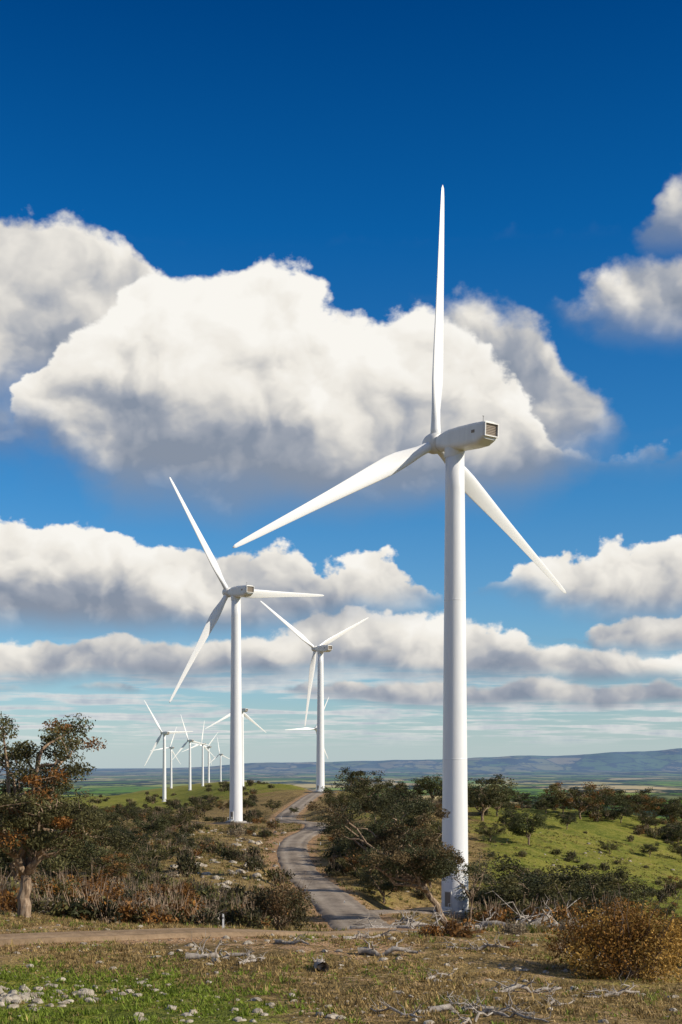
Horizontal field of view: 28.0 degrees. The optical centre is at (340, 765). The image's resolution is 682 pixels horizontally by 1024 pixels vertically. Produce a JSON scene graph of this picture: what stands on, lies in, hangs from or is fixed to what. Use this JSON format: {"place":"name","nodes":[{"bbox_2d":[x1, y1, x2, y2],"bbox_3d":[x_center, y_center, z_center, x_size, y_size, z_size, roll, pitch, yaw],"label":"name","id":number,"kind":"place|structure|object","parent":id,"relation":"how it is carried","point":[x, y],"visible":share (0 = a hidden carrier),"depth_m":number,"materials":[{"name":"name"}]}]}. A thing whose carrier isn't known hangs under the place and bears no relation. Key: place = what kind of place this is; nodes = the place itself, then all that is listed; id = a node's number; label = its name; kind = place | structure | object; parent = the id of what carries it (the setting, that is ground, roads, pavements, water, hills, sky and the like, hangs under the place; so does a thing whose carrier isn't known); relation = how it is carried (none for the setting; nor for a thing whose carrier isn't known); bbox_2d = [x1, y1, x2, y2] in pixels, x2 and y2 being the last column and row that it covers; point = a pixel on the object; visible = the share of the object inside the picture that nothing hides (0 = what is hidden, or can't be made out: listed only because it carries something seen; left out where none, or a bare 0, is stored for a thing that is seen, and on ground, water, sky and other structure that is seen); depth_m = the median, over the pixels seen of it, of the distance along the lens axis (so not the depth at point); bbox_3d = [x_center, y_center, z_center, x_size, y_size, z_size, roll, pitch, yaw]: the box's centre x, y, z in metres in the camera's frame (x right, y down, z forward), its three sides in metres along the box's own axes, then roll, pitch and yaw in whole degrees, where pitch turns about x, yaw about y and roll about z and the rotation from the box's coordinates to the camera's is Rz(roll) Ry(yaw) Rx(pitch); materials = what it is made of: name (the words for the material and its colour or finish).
{"place":"outdoors","nodes":[
{"label":"outdoors","id":0,"kind":"place"},
{"bbox_2d":[0,928,403,944],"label":"dirt track","id":1,"kind":"structure","parent":0,"point":[80,936],"depth_m":66.39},
{"bbox_2d":[0,748,681,1023],"bbox_3d":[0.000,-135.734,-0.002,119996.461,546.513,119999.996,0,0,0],"label":"ground","id":2,"kind":"structure","parent":0,"point":[659,772],"depth_m":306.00,"materials":[{"name":"green plant"}]},
{"bbox_2d":[0,827,68,879],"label":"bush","id":3,"kind":"object","parent":2,"relation":"on","point":[8,859],"visible":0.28,"depth_m":139.79,"materials":[{"name":"green plant"}]},
{"bbox_2d":[31,863,80,898],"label":"shrub","id":4,"kind":"object","parent":2,"relation":"on","point":[56,889],"visible":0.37,"depth_m":96.40,"materials":[{"name":"brown plant"}]},
{"bbox_2d":[0,711,130,917],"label":"gum tree","id":5,"kind":"object","parent":2,"relation":"on","point":[20,808],"visible":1,"depth_m":79.36,"materials":[{"name":"green plant"}]},
{"bbox_2d":[36,829,109,878],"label":"gum tree","id":6,"kind":"object","parent":2,"relation":"on","point":[90,848],"visible":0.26,"depth_m":169.78,"materials":[{"name":"green plant"}]},
{"bbox_2d":[59,864,124,897],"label":"shrub","id":7,"kind":"object","parent":2,"relation":"on","point":[93,885],"visible":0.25,"depth_m":101.97,"materials":[{"name":"brown plant"}]},
{"bbox_2d":[66,838,132,874],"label":"gum tree","id":8,"kind":"object","parent":2,"relation":"on","point":[96,864],"visible":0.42,"depth_m":189.43,"materials":[{"name":"green plant"}]},
{"bbox_2d":[75,815,139,853],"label":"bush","id":9,"kind":"object","parent":2,"relation":"on","point":[116,822],"visible":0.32,"depth_m":269.82,"materials":[{"name":"green plant"}]},
{"bbox_2d":[83,852,151,882],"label":"gum tree","id":10,"kind":"object","parent":2,"relation":"on","point":[121,868],"visible":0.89,"depth_m":163.77,"materials":[{"name":"green plant"}]},
{"bbox_2d":[114,803,141,822],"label":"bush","id":11,"kind":"object","parent":2,"relation":"on","point":[132,814],"visible":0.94,"depth_m":478.88,"materials":[{"name":"green plant"}]},
{"bbox_2d":[102,824,164,852],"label":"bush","id":12,"kind":"object","parent":2,"relation":"on","point":[136,838],"visible":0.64,"depth_m":239.28,"materials":[{"name":"green plant"}]},
{"bbox_2d":[114,874,157,905],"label":"shrub","id":13,"kind":"object","parent":2,"relation":"on","point":[131,894],"visible":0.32,"depth_m":119.47,"materials":[{"name":"brown plant"}]},
{"bbox_2d":[116,843,172,866],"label":"gum tree","id":14,"kind":"object","parent":2,"relation":"on","point":[147,853],"visible":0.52,"depth_m":200.64,"materials":[{"name":"green plant"}]},
{"bbox_2d":[128,814,171,838],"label":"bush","id":15,"kind":"object","parent":2,"relation":"on","point":[159,826],"visible":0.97,"depth_m":298.55,"materials":[{"name":"green plant"}]},
{"bbox_2d":[151,727,179,788],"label":"wind turbine","id":16,"kind":"object","parent":2,"relation":"on","point":[171,750],"visible":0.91,"depth_m":2248.66,"materials":[{"name":"white paint"}]},
{"bbox_2d":[144,700,192,801],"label":"wind turbine","id":17,"kind":"object","parent":2,"relation":"on","point":[164,733],"visible":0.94,"depth_m":1328.73,"materials":[{"name":"white paint"}]},
{"bbox_2d":[150,867,204,910],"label":"shrub","id":18,"kind":"object","parent":2,"relation":"on","point":[185,889],"visible":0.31,"depth_m":112.36,"materials":[{"name":"brown plant"}]},
{"bbox_2d":[161,808,193,827],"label":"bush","id":19,"kind":"object","parent":2,"relation":"on","point":[174,821],"visible":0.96,"depth_m":328.63,"materials":[{"name":"green plant"}]},
{"bbox_2d":[163,829,207,848],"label":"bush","id":20,"kind":"object","parent":2,"relation":"on","point":[191,841],"visible":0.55,"depth_m":249.75,"materials":[{"name":"green plant"}]},
{"bbox_2d":[172,716,207,790],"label":"wind turbine","id":21,"kind":"object","parent":2,"relation":"on","point":[184,744],"visible":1,"depth_m":1848.59,"materials":[{"name":"white paint"}]},
{"bbox_2d":[182,720,211,785],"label":"wind turbine","id":22,"kind":"object","parent":2,"relation":"on","point":[203,746],"visible":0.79,"depth_m":2148.76,"materials":[{"name":"white paint"}]},
{"bbox_2d":[191,799,219,811],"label":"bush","id":23,"kind":"object","parent":2,"relation":"on","point":[209,807],"visible":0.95,"depth_m":519.92,"materials":[{"name":"green plant"}]},
{"bbox_2d":[185,934,253,959],"bbox_3d":[-4.980,7.411,56.221,2.857,1.382,1.176,0,0,-6],"label":"fallen log","id":24,"kind":"object","parent":2,"relation":"on","point":[192,956],"visible":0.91,"depth_m":56.02,"materials":[{"name":"grey wood"}]},
{"bbox_2d":[205,708,265,785],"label":"wind turbine","id":25,"kind":"object","parent":2,"relation":"on","point":[243,715],"visible":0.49,"depth_m":1178.67,"materials":[{"name":"white paint"}]},
{"bbox_2d":[169,477,323,822],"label":"wind turbine","id":26,"kind":"object","parent":2,"relation":"on","point":[236,593],"visible":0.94,"depth_m":396.72,"materials":[{"name":"white paint"}]},
{"bbox_2d":[232,944,267,964],"bbox_3d":[-3.495,7.504,54.335,2.118,0.769,0.753,0,0,-43],"label":"fallen log","id":27,"kind":"object","parent":2,"relation":"on","point":[246,960],"visible":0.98,"depth_m":54.22,"materials":[{"name":"grey wood"}]},
{"bbox_2d":[235,870,317,930],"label":"shrub","id":28,"kind":"object","parent":2,"relation":"on","point":[280,908],"visible":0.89,"depth_m":110.97,"materials":[{"name":"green plant"}]},
{"bbox_2d":[275,934,308,944],"bbox_3d":[-2.214,7.820,61.827,1.868,0.643,0.779,0,0,30],"label":"fallen log","id":29,"kind":"object","parent":2,"relation":"on","point":[281,941],"visible":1,"depth_m":61.79,"materials":[{"name":"grey wood"}]},
{"bbox_2d":[286,697,328,776],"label":"wind turbine","id":30,"kind":"object","parent":2,"relation":"on","point":[315,728],"visible":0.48,"depth_m":1389.38,"materials":[{"name":"white paint"}]},
{"bbox_2d":[260,601,368,791],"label":"wind turbine","id":31,"kind":"object","parent":2,"relation":"on","point":[321,648],"visible":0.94,"depth_m":638.74,"materials":[{"name":"white paint"}]},
{"bbox_2d":[313,955,328,971],"bbox_3d":[-0.845,7.726,53.072,0.594,0.708,1.392,0,0,-10],"label":"rock","id":32,"kind":"object","parent":2,"relation":"on","point":[320,965],"visible":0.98,"depth_m":52.78,"materials":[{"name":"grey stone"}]},
{"bbox_2d":[0,829,678,1023],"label":"rocks","id":33,"kind":"object","parent":2,"relation":"on","point":[12,996],"visible":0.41,"depth_m":46.66,"materials":[{"name":"stone"}]},
{"bbox_2d":[0,779,681,961],"bbox_3d":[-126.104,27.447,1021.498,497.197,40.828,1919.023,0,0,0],"label":"scrub","id":34,"kind":"object","parent":2,"relation":"on","point":[106,907],"visible":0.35,"depth_m":150.70,"materials":[{"name":"green plant"}]},
{"bbox_2d":[0,813,681,937],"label":"tussock grass","id":35,"kind":"structure","parent":2,"relation":"on","point":[494,927],"depth_m":241.21,"materials":[{"name":"plant"}]},
{"bbox_2d":[319,786,366,814],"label":"gum tree","id":36,"kind":"object","parent":2,"relation":"on","point":[334,799],"visible":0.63,"depth_m":394.86,"materials":[{"name":"green plant"}]},
{"bbox_2d":[312,812,375,837],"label":"gum tree","id":37,"kind":"object","parent":2,"relation":"on","point":[328,827],"visible":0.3,"depth_m":284.12,"materials":[{"name":"green plant"}]},
{"bbox_2d":[336,847,379,878],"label":"gum tree","id":38,"kind":"object","parent":2,"relation":"on","point":[350,867],"visible":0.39,"depth_m":223.55,"materials":[{"name":"green plant"}]},
{"bbox_2d":[331,767,404,798],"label":"gum tree","id":39,"kind":"object","parent":2,"relation":"on","point":[362,782],"visible":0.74,"depth_m":415.51,"materials":[{"name":"green plant"}]},
{"bbox_2d":[343,786,397,821],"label":"gum tree","id":40,"kind":"object","parent":2,"relation":"on","point":[358,793],"visible":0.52,"depth_m":342.77,"materials":[{"name":"green plant"}]},
{"bbox_2d":[343,923,407,939],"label":"fallen log","id":41,"kind":"object","parent":2,"relation":"on","point":[365,935],"visible":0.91,"depth_m":65.94,"materials":[{"name":"grey wood"}]},
{"bbox_2d":[353,867,411,902],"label":"gum tree","id":42,"kind":"object","parent":2,"relation":"on","point":[387,886],"visible":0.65,"depth_m":198.74,"materials":[{"name":"green plant"}]},
{"bbox_2d":[350,911,416,928],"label":"fallen log","id":43,"kind":"object","parent":2,"relation":"on","point":[363,925],"visible":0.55,"depth_m":122.09,"materials":[{"name":"grey wood"}]},
{"bbox_2d":[357,937,417,956],"bbox_3d":[1.982,7.762,57.929,2.553,0.949,1.064,0,0,-1],"label":"fallen log","id":44,"kind":"object","parent":2,"relation":"on","point":[368,950],"visible":0.96,"depth_m":57.80,"materials":[{"name":"grey wood"}]},
{"bbox_2d":[360,813,418,846],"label":"gum tree","id":45,"kind":"object","parent":2,"relation":"on","point":[375,828],"visible":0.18,"depth_m":251.90,"materials":[{"name":"green plant"}]},
{"bbox_2d":[305,797,480,924],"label":"gum tree","id":46,"kind":"object","parent":2,"relation":"on","point":[423,867],"visible":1,"depth_m":148.81,"materials":[{"name":"green plant"}]},
{"bbox_2d":[232,185,565,914],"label":"wind turbine","id":47,"kind":"object","parent":2,"relation":"on","point":[449,447],"visible":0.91,"depth_m":192.69,"materials":[{"name":"white paint"}]},
{"bbox_2d":[370,786,427,814],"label":"gum tree","id":48,"kind":"object","parent":2,"relation":"on","point":[396,795],"visible":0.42,"depth_m":332.81,"materials":[{"name":"green plant"}]},
{"bbox_2d":[368,993,431,1017],"bbox_3d":[1.735,6.968,39.840,2.293,0.758,1.072,0,0,22],"label":"fallen log","id":49,"kind":"object","parent":2,"relation":"on","point":[393,1009],"visible":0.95,"depth_m":39.94,"materials":[{"name":"grey wood"}]},
{"bbox_2d":[360,804,441,843],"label":"gum tree","id":50,"kind":"object","parent":2,"relation":"on","point":[386,815],"visible":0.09,"depth_m":264.22,"materials":[{"name":"green plant"}]},
{"bbox_2d":[368,801,433,825],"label":"gum tree","id":51,"kind":"object","parent":2,"relation":"on","point":[408,816],"visible":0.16,"depth_m":300.00,"materials":[{"name":"green plant"}]},
{"bbox_2d":[365,909,444,928],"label":"fallen log","id":52,"kind":"object","parent":2,"relation":"on","point":[414,923],"visible":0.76,"depth_m":118.41,"materials":[{"name":"grey wood"}]},
{"bbox_2d":[394,783,427,800],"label":"gum tree","id":53,"kind":"object","parent":2,"relation":"on","point":[421,791],"visible":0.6,"depth_m":431.57,"materials":[{"name":"green plant"}]},
{"bbox_2d":[390,820,441,848],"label":"gum tree","id":54,"kind":"object","parent":2,"relation":"on","point":[435,827],"visible":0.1,"depth_m":248.14,"materials":[{"name":"green plant"}]},
{"bbox_2d":[412,774,441,802],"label":"gum tree","id":55,"kind":"object","parent":2,"relation":"on","point":[429,786],"visible":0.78,"depth_m":427.84,"materials":[{"name":"green plant"}]},
{"bbox_2d":[396,905,468,928],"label":"fallen log","id":56,"kind":"object","parent":2,"relation":"on","point":[405,926],"visible":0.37,"depth_m":114.91,"materials":[{"name":"grey wood"}]},
{"bbox_2d":[427,985,493,1011],"bbox_3d":[3.594,7.008,40.977,1.987,1.077,0.801,0,0,6],"label":"fallen branch","id":57,"kind":"object","parent":2,"relation":"on","point":[439,1008],"visible":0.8,"depth_m":40.88,"materials":[{"name":"grey wood"}]},
{"bbox_2d":[443,994,500,1023],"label":"fallen branch","id":58,"kind":"object","parent":2,"relation":"on","point":[466,1020],"visible":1,"depth_m":38.62,"materials":[{"name":"grey wood"}]},
{"bbox_2d":[436,931,509,949],"bbox_3d":[5.718,7.681,59.977,3.302,1.062,1.182,0,0,12],"label":"fallen log","id":59,"kind":"object","parent":2,"relation":"on","point":[492,945],"visible":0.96,"depth_m":59.88,"materials":[{"name":"grey wood"}]},
{"bbox_2d":[449,843,505,924],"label":"gum tree","id":60,"kind":"object","parent":2,"relation":"on","point":[472,893],"visible":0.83,"depth_m":152.89,"materials":[{"name":"green plant"}]},
{"bbox_2d":[455,884,502,910],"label":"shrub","id":61,"kind":"object","parent":2,"relation":"on","point":[466,896],"visible":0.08,"depth_m":189.50,"materials":[{"name":"green plant"}]},
{"bbox_2d":[434,774,524,820],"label":"gum tree","id":62,"kind":"object","parent":2,"relation":"on","point":[491,798],"visible":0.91,"depth_m":381.95,"materials":[{"name":"green plant"}]},
{"bbox_2d":[474,821,505,840],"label":"gum tree","id":63,"kind":"object","parent":2,"relation":"on","point":[486,833],"visible":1,"depth_m":329.78,"materials":[{"name":"green plant"}]},
{"bbox_2d":[473,784,517,815],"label":"gum tree","id":64,"kind":"object","parent":2,"relation":"on","point":[507,800],"visible":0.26,"depth_m":397.94,"materials":[{"name":"green plant"}]},
{"bbox_2d":[463,905,533,929],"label":"fallen log","id":65,"kind":"object","parent":2,"relation":"on","point":[477,925],"visible":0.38,"depth_m":110.47,"materials":[{"name":"grey wood"}]},
{"bbox_2d":[473,983,533,1014],"bbox_3d":[4.773,6.804,40.062,1.718,1.184,1.126,0,0,-14],"label":"fallen branch","id":66,"kind":"object","parent":2,"relation":"on","point":[507,1008],"visible":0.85,"depth_m":40.06,"materials":[{"name":"grey wood"}]},
{"bbox_2d":[462,864,552,909],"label":"gum tree","id":67,"kind":"object","parent":2,"relation":"on","point":[534,876],"visible":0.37,"depth_m":180.92,"materials":[{"name":"green plant"}]},
{"bbox_2d":[485,973,561,992],"bbox_3d":[6.336,7.506,46.893,2.853,0.888,0.894,0,0,-10],"label":"fallen log","id":68,"kind":"object","parent":2,"relation":"on","point":[515,985],"visible":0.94,"depth_m":46.96,"materials":[{"name":"grey wood"}]},
{"bbox_2d":[510,791,537,809],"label":"gum tree","id":69,"kind":"object","parent":2,"relation":"on","point":[525,797],"visible":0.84,"depth_m":439.08,"materials":[{"name":"green plant"}]},
{"bbox_2d":[498,810,551,844],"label":"gum tree","id":70,"kind":"object","parent":2,"relation":"on","point":[516,826],"visible":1,"depth_m":333.96,"materials":[{"name":"green plant"}]},
{"bbox_2d":[492,995,561,1022],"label":"fallen branch","id":71,"kind":"object","parent":2,"relation":"on","point":[514,1014],"visible":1,"depth_m":38.89,"materials":[{"name":"grey wood"}]},
{"bbox_2d":[474,869,589,909],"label":"bush","id":72,"kind":"object","parent":2,"relation":"on","point":[560,881],"visible":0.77,"depth_m":173.59,"materials":[{"name":"green plant"}]},
{"bbox_2d":[482,897,582,929],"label":"fallen log","id":73,"kind":"object","parent":2,"relation":"on","point":[485,923],"visible":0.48,"depth_m":108.00,"materials":[{"name":"grey wood"}]},
{"bbox_2d":[488,891,599,929],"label":"fallen log","id":74,"kind":"object","parent":2,"relation":"on","point":[537,921],"visible":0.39,"depth_m":111.29,"materials":[{"name":"grey wood"}]},
{"bbox_2d":[532,795,556,812],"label":"gum tree","id":75,"kind":"object","parent":2,"relation":"on","point":[545,802],"visible":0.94,"depth_m":439.64,"materials":[{"name":"green plant"}]},
{"bbox_2d":[483,856,613,900],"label":"gum tree","id":76,"kind":"object","parent":2,"relation":"on","point":[505,866],"visible":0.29,"depth_m":187.54,"materials":[{"name":"green plant"}]},
{"bbox_2d":[533,982,577,1005],"bbox_3d":[6.769,7.231,43.171,2.331,0.942,0.831,0,0,-40],"label":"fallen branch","id":77,"kind":"object","parent":2,"relation":"on","point":[553,1001],"visible":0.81,"depth_m":43.15,"materials":[{"name":"grey wood"}]},
{"bbox_2d":[539,786,580,813],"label":"gum tree","id":78,"kind":"object","parent":2,"relation":"on","point":[561,806],"visible":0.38,"depth_m":444.23,"materials":[{"name":"green plant"}]},
{"bbox_2d":[555,811,578,829],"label":"gum tree","id":79,"kind":"object","parent":2,"relation":"on","point":[566,817],"visible":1,"depth_m":384.25,"materials":[{"name":"green plant"}]},
{"bbox_2d":[522,875,630,907],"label":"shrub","id":80,"kind":"object","parent":2,"relation":"on","point":[587,895],"visible":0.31,"depth_m":178.65,"materials":[{"name":"green plant"}]},
{"bbox_2d":[545,781,615,818],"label":"gum tree","id":81,"kind":"object","parent":2,"relation":"on","point":[591,800],"visible":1,"depth_m":429.70,"materials":[{"name":"green plant"}]},
{"bbox_2d":[579,786,618,808],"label":"gum tree","id":82,"kind":"object","parent":2,"relation":"on","point":[605,801],"visible":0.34,"depth_m":443.31,"materials":[{"name":"green plant"}]},
{"bbox_2d":[538,883,681,983],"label":"shrub","id":83,"kind":"object","parent":2,"relation":"on","point":[625,945],"visible":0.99,"depth_m":54.19,"materials":[{"name":"brown plant"}]},
{"bbox_2d":[580,972,639,997],"bbox_3d":[9.426,7.410,46.085,2.919,1.070,1.293,0,0,-29],"label":"fallen branch","id":84,"kind":"object","parent":2,"relation":"on","point":[614,992],"visible":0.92,"depth_m":46.06,"materials":[{"name":"grey wood"}]},
{"bbox_2d":[598,840,622,853],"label":"gum tree","id":85,"kind":"object","parent":2,"relation":"on","point":[607,846],"visible":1,"depth_m":349.97,"materials":[{"name":"green plant"}]},
{"bbox_2d":[570,866,657,909],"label":"bush","id":86,"kind":"object","parent":2,"relation":"on","point":[614,882],"visible":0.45,"depth_m":184.16,"materials":[{"name":"green plant"}]},
{"bbox_2d":[599,789,630,808],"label":"gum tree","id":87,"kind":"object","parent":2,"relation":"on","point":[616,798],"visible":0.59,"depth_m":453.10,"materials":[{"name":"green plant"}]},
{"bbox_2d":[580,874,656,908],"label":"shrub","id":88,"kind":"object","parent":2,"relation":"on","point":[644,889],"visible":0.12,"depth_m":191.29,"materials":[{"name":"green plant"}]},
{"bbox_2d":[600,803,636,822],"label":"gum tree","id":89,"kind":"object","parent":2,"relation":"on","point":[623,811],"visible":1,"depth_m":429.35,"materials":[{"name":"green plant"}]},
{"bbox_2d":[606,787,653,814],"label":"gum tree","id":90,"kind":"object","parent":2,"relation":"on","point":[636,798],"visible":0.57,"depth_m":457.49,"materials":[{"name":"green plant"}]},
{"bbox_2d":[620,794,665,813],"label":"gum tree","id":91,"kind":"object","parent":2,"relation":"on","point":[639,806],"visible":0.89,"depth_m":453.53,"materials":[{"name":"green plant"}]},
{"bbox_2d":[635,841,659,856],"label":"gum tree","id":92,"kind":"object","parent":2,"relation":"on","point":[650,847],"visible":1,"depth_m":359.70,"materials":[{"name":"green plant"}]},
{"bbox_2d":[630,810,670,826],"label":"gum tree","id":93,"kind":"object","parent":2,"relation":"on","point":[645,815],"visible":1,"depth_m":422.84,"materials":[{"name":"green plant"}]},
{"bbox_2d":[639,795,681,816],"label":"gum tree","id":94,"kind":"object","parent":2,"relation":"on","point":[667,805],"visible":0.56,"depth_m":460.14,"materials":[{"name":"green plant"}]},
{"bbox_2d":[643,902,679,921],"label":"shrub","id":95,"kind":"object","parent":2,"relation":"on","point":[672,906],"visible":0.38,"depth_m":239.22,"materials":[{"name":"green plant"}]},
{"bbox_2d":[656,797,681,822],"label":"gum tree","id":96,"kind":"object","parent":2,"relation":"on","point":[676,811],"visible":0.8,"depth_m":461.10,"materials":[{"name":"green plant"}]},
{"bbox_2d":[657,875,681,896],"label":"gum tree","id":97,"kind":"object","parent":2,"relation":"on","point":[678,885],"visible":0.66,"depth_m":300.48,"materials":[{"name":"green plant"}]},
{"bbox_2d":[660,823,681,842],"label":"gum tree","id":98,"kind":"object","parent":2,"relation":"on","point":[676,831],"visible":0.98,"depth_m":409.14,"materials":[{"name":"green plant"}]},
{"bbox_2d":[666,841,681,856],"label":"gum tree","id":99,"kind":"object","parent":2,"relation":"on","point":[677,847],"visible":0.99,"depth_m":363.82,"materials":[{"name":"green plant"}]},
{"bbox_2d":[0,0,681,767],"label":"sky","id":100,"kind":"structure","parent":0,"point":[220,219],"materials":[{"name":"blue"}]},
{"bbox_2d":[275,789,416,932],"bbox_3d":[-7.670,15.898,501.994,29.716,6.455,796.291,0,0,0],"label":"gravel road","id":101,"kind":"structure","parent":0,"point":[333,909],"depth_m":221.86,"materials":[{"name":"grey gravel"}]},
{"bbox_2d":[369,910,466,917],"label":"turbine access road","id":102,"kind":"structure","parent":0,"point":[377,912],"depth_m":176.35,"materials":[{"name":"beige gravel"}]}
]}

